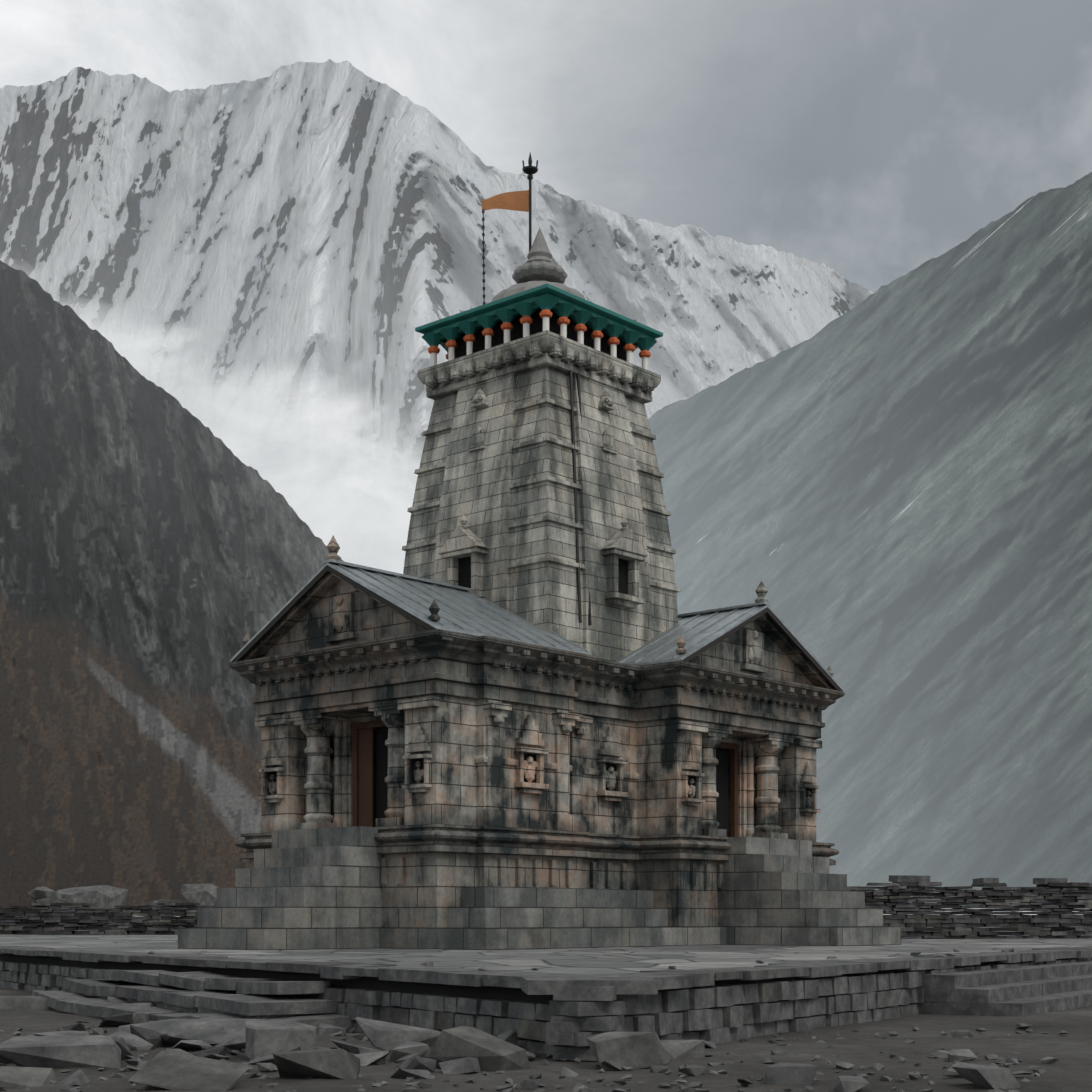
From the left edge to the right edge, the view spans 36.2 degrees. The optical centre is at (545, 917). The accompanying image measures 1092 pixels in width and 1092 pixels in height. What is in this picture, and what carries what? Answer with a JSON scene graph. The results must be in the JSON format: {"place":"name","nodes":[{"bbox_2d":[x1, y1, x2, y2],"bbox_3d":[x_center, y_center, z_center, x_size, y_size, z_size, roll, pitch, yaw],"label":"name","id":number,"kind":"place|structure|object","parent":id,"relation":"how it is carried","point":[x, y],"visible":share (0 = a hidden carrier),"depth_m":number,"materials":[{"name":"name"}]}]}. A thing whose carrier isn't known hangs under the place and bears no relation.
{"place":"outdoors","nodes":[
{"label":"outdoors","id":0,"kind":"place"},
{"bbox_2d":[0,260,342,912],"bbox_3d":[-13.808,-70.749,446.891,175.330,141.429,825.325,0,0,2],"label":"slope","id":1,"kind":"structure","parent":0,"point":[163,552],"depth_m":249.77,"materials":[{"name":"brown stone"}]},
{"bbox_2d":[70,306,420,916],"bbox_3d":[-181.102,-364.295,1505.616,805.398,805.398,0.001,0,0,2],"label":"cloud","id":2,"kind":"structure","parent":0,"point":[326,464],"depth_m":1506.53,"materials":[{"name":"white"}]},
{"bbox_2d":[0,59,873,456],"bbox_3d":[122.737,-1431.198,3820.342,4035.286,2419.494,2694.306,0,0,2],"label":"snowy mountain","id":3,"kind":"structure","parent":0,"point":[316,223],"depth_m":4553.19,"materials":[{"name":"white snow"}]},
{"bbox_2d":[402,330,679,665],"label":"temple tower","id":4,"kind":"structure","parent":0,"point":[496,486],"depth_m":33.29,"materials":[{"name":"grey stone"}]},
{"bbox_2d":[0,1009,1091,1091],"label":"ground","id":5,"kind":"structure","parent":0,"point":[1038,1046],"depth_m":13.26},
{"bbox_2d":[0,884,1067,1091],"bbox_3d":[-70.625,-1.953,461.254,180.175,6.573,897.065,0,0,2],"label":"loose rocks","id":6,"kind":"object","parent":5,"relation":"on","point":[287,1048],"visible":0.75,"depth_m":13.32,"materials":[{"name":"grey stone"}]},
{"bbox_2d":[0,954,1069,1020],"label":"platform","id":7,"kind":"object","parent":5,"relation":"on","point":[491,992],"depth_m":18.30,"materials":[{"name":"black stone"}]},
{"bbox_2d":[0,927,1091,974],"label":"stone terrace","id":8,"kind":"structure","parent":7,"relation":"on","point":[588,961],"depth_m":26.02,"materials":[{"name":"grey stone"}]},
{"bbox_2d":[229,152,844,927],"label":"temple","id":9,"kind":"structure","parent":8,"relation":"on","point":[326,661],"depth_m":31.56,"materials":[{"name":"grey stone"}]},
{"bbox_2d":[482,190,528,211],"bbox_3d":[-0.856,-14.998,34.936,0.725,0.460,0.676,0,0,42],"label":"temple flag","id":10,"kind":"object","parent":9,"relation":"attached to","point":[517,200],"visible":1,"depth_m":34.92,"materials":[{"name":"orange fabric"}]},
{"bbox_2d":[230,559,842,690],"bbox_3d":[0.286,-5.705,34.357,6.640,1.575,11.720,0,0,42],"label":"roof","id":11,"kind":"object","parent":9,"relation":"on","point":[463,610],"visible":0.4,"depth_m":31.55,"materials":[{"name":"grey metal"}]},
{"bbox_2d":[232,565,841,690],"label":"gable trim","id":12,"kind":"structure","parent":11,"relation":"attached to","point":[254,642],"depth_m":31.67,"materials":[{"name":"grey stone"}]},
{"bbox_2d":[415,283,662,352],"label":"canopy roof","id":13,"kind":"structure","parent":9,"relation":"on","point":[562,303],"depth_m":33.69,"materials":[{"name":"paint"}]},
{"bbox_2d":[492,228,584,301],"bbox_3d":[-0.131,-13.463,34.942,2.180,1.970,2.236,0,0,42],"label":"roof finial","id":14,"kind":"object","parent":13,"relation":"on","point":[539,267],"depth_m":34.55,"materials":[{"name":"grey stone"}]},
{"bbox_2d":[431,317,647,369],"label":"columns","id":15,"kind":"structure","parent":9,"relation":"on","point":[526,332],"depth_m":33.84,"materials":[{"name":"paint"}]},
{"bbox_2d":[428,309,650,359],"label":"column capitals","id":16,"kind":"object","parent":15,"relation":"on","point":[529,320],"visible":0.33,"depth_m":33.81,"materials":[{"name":"paint"}]},
{"bbox_2d":[178,826,900,949],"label":"stone steps","id":17,"kind":"structure","parent":8,"relation":"on","point":[308,889],"depth_m":29.75,"materials":[{"name":"grey stone"}]},
{"bbox_2d":[0,875,1091,1060],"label":"dry stone walls","id":18,"kind":"structure","parent":5,"relation":"on","point":[576,1011],"depth_m":19.56,"materials":[{"name":"grey stone"}]},
{"bbox_2d":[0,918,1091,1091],"bbox_3d":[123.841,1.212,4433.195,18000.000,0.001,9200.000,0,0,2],"label":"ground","id":19,"kind":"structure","parent":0,"point":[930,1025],"depth_m":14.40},
{"bbox_2d":[0,0,1091,914],"label":"sky","id":20,"kind":"structure","parent":0,"point":[868,141],"materials":[{"name":"grey"}]},
{"bbox_2d":[648,172,1091,905],"bbox_3d":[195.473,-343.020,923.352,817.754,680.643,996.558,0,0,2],"label":"mountain","id":21,"kind":"structure","parent":0,"point":[884,494],"depth_m":985.02,"materials":[{"name":"grey stone"}]}
]}

